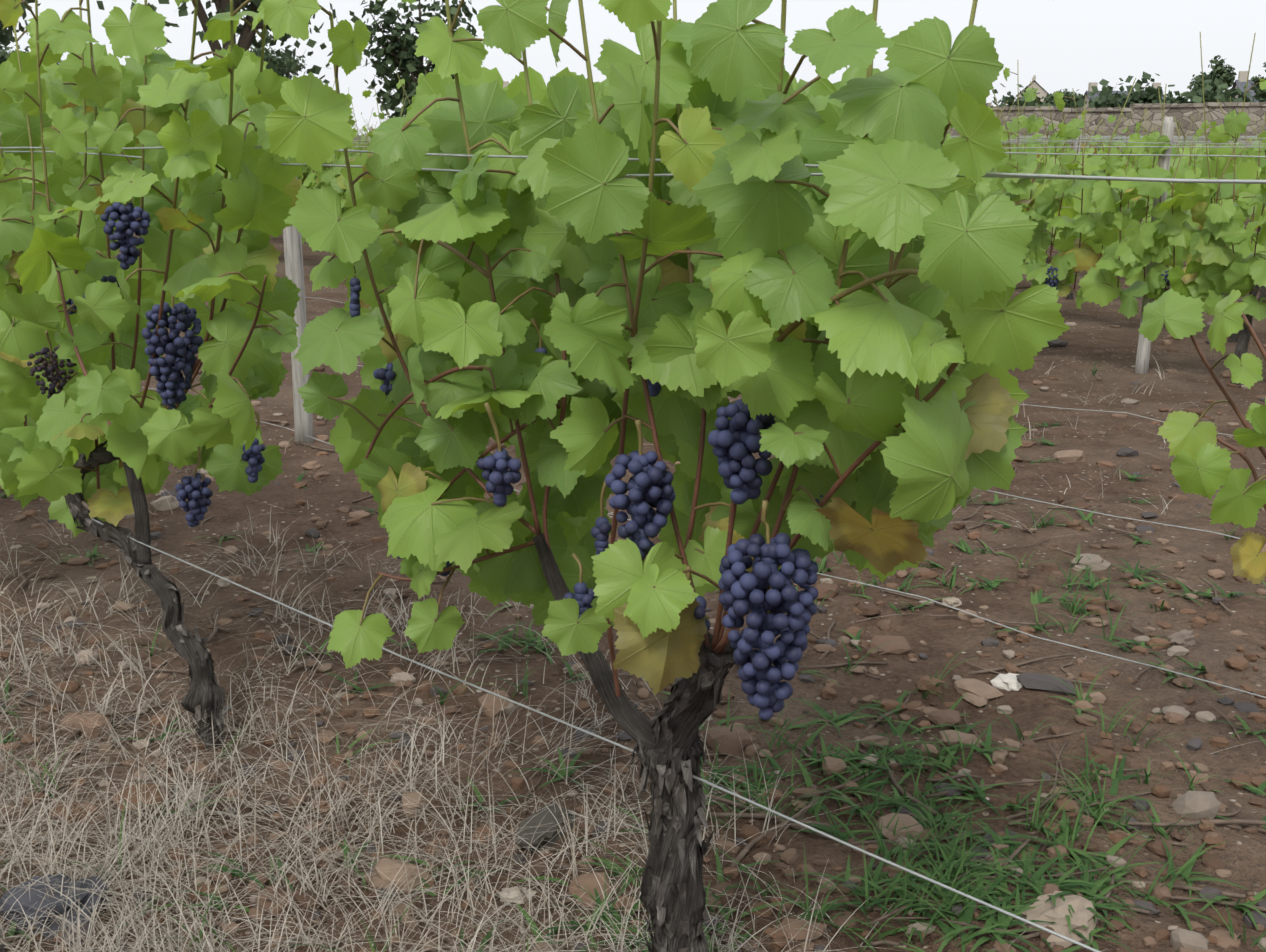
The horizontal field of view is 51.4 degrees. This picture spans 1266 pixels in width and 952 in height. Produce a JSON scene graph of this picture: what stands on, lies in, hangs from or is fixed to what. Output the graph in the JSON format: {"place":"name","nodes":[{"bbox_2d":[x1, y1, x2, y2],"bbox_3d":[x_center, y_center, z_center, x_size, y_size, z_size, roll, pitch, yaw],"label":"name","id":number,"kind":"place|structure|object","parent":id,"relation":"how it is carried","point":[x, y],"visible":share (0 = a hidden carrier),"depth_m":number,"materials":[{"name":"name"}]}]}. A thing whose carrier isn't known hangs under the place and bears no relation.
{"place":"outdoors","nodes":[
{"label":"outdoors","id":0,"kind":"place"},
{"bbox_2d":[0,0,99,510],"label":"canes","id":1,"kind":"object","parent":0,"point":[97,470],"visible":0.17,"depth_m":2.34,"materials":[{"name":"brown plant"}]},
{"bbox_2d":[0,71,1247,135],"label":"trees","id":2,"kind":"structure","parent":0,"point":[1242,77],"depth_m":160.88,"materials":[{"name":"green plant"}]},
{"bbox_2d":[1015,80,1258,101],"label":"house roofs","id":3,"kind":"structure","parent":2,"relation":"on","point":[1240,85],"depth_m":152.56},
{"bbox_2d":[0,137,1265,951],"bbox_3d":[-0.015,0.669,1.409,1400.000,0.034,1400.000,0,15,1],"label":"ground","id":4,"kind":"structure","parent":0,"point":[942,632],"depth_m":2.53,"materials":[{"name":"soil"}]},
{"bbox_2d":[0,23,144,537],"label":"leaves","id":5,"kind":"object","parent":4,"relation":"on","point":[28,479],"visible":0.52,"depth_m":2.35,"materials":[{"name":"green plant"}]},
{"bbox_2d":[0,0,304,750],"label":"vine","id":6,"kind":"object","parent":4,"relation":"on","point":[150,440],"depth_m":2.07,"materials":[{"name":"green plant"}]},
{"bbox_2d":[0,0,355,476],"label":"vine shoots","id":7,"kind":"object","parent":6,"relation":"attached to","point":[198,362],"visible":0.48,"depth_m":2.02,"materials":[{"name":"plant"}]},
{"bbox_2d":[27,202,361,526],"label":"grape bunches","id":8,"kind":"object","parent":6,"relation":"attached to","point":[173,363],"visible":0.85,"depth_m":2.02,"materials":[{"name":"food"}]},
{"bbox_2d":[0,351,1264,951],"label":"dry grass","id":9,"kind":"structure","parent":4,"relation":"on","point":[154,857],"depth_m":1.92,"materials":[{"name":"beige plant"}]},
{"bbox_2d":[0,322,1265,951],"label":"stones","id":10,"kind":"object","parent":4,"relation":"on","point":[1192,804],"visible":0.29,"depth_m":2.13,"materials":[{"name":"stone"}]},
{"bbox_2d":[0,362,1265,951],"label":"green weeds","id":11,"kind":"object","parent":4,"relation":"on","point":[952,866],"visible":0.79,"depth_m":1.92,"materials":[{"name":"green plant"}]},
{"bbox_2d":[0,360,1265,951],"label":"twigs","id":12,"kind":"object","parent":4,"relation":"on","point":[1230,822],"visible":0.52,"depth_m":2.00,"materials":[{"name":"brown wood"}]},
{"bbox_2d":[0,135,1265,951],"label":"trellis wires","id":13,"kind":"object","parent":4,"relation":"on","point":[1176,141],"visible":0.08,"depth_m":1.70,"materials":[{"name":"grey metal"}]},
{"bbox_2d":[0,31,1265,304],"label":"cane rows","id":14,"kind":"object","parent":4,"relation":"on","point":[1084,149],"depth_m":5.84,"materials":[{"name":"green plant"}]},
{"bbox_2d":[0,0,1265,118],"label":"trees","id":15,"kind":"object","parent":4,"relation":"on","point":[1219,80],"depth_m":39.74,"materials":[{"name":"green plant"}]},
{"bbox_2d":[1,67,1265,320],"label":"background grapevines","id":16,"kind":"object","parent":4,"relation":"on","point":[1215,273],"visible":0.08,"depth_m":5.53,"materials":[{"name":"green plant"}]},
{"bbox_2d":[1,88,1265,385],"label":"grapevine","id":17,"kind":"object","parent":4,"relation":"on","point":[1249,168],"depth_m":7.14,"materials":[{"name":"green plant"}]},
{"bbox_2d":[1044,266,1169,288],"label":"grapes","id":18,"kind":"object","parent":17,"relation":"attached to","point":[1055,283],"visible":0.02,"depth_m":5.81,"materials":[{"name":"food"}]},
{"bbox_2d":[262,0,1069,951],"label":"vine","id":19,"kind":"object","parent":4,"relation":"on","point":[892,182],"depth_m":1.29,"materials":[{"name":"green plant"}]},
{"bbox_2d":[373,347,822,719],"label":"grape bunches","id":20,"kind":"object","parent":19,"relation":"attached to","point":[734,442],"visible":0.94,"depth_m":1.21,"materials":[{"name":"purple food"}]},
{"bbox_2d":[288,0,1003,696],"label":"vine shoots","id":21,"kind":"object","parent":19,"relation":"attached to","point":[718,642],"visible":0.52,"depth_m":1.34,"materials":[{"name":"plant"}]},
{"bbox_2d":[283,116,1174,443],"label":"trellis posts","id":22,"kind":"object","parent":4,"relation":"on","point":[295,274],"visible":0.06,"depth_m":4.38,"materials":[{"name":"grey wood"}]},
{"bbox_2d":[1,0,1265,134],"label":"sky","id":23,"kind":"structure","parent":0,"point":[1067,44],"materials":[{"name":"white"}]},
{"bbox_2d":[947,102,1265,151],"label":"stone wall","id":24,"kind":"structure","parent":0,"point":[1214,112],"depth_m":24.68,"materials":[{"name":"grey stone"}]},
{"bbox_2d":[1163,300,1265,555],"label":"vine shoots","id":25,"kind":"object","parent":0,"point":[1229,398],"visible":0.62,"depth_m":1.94,"materials":[{"name":"plant"}]},
{"bbox_2d":[1138,288,1265,583],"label":"vine leaves","id":26,"kind":"object","parent":25,"relation":"attached to","point":[1190,445],"visible":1,"depth_m":1.91,"materials":[{"name":"green plant"}]}
]}

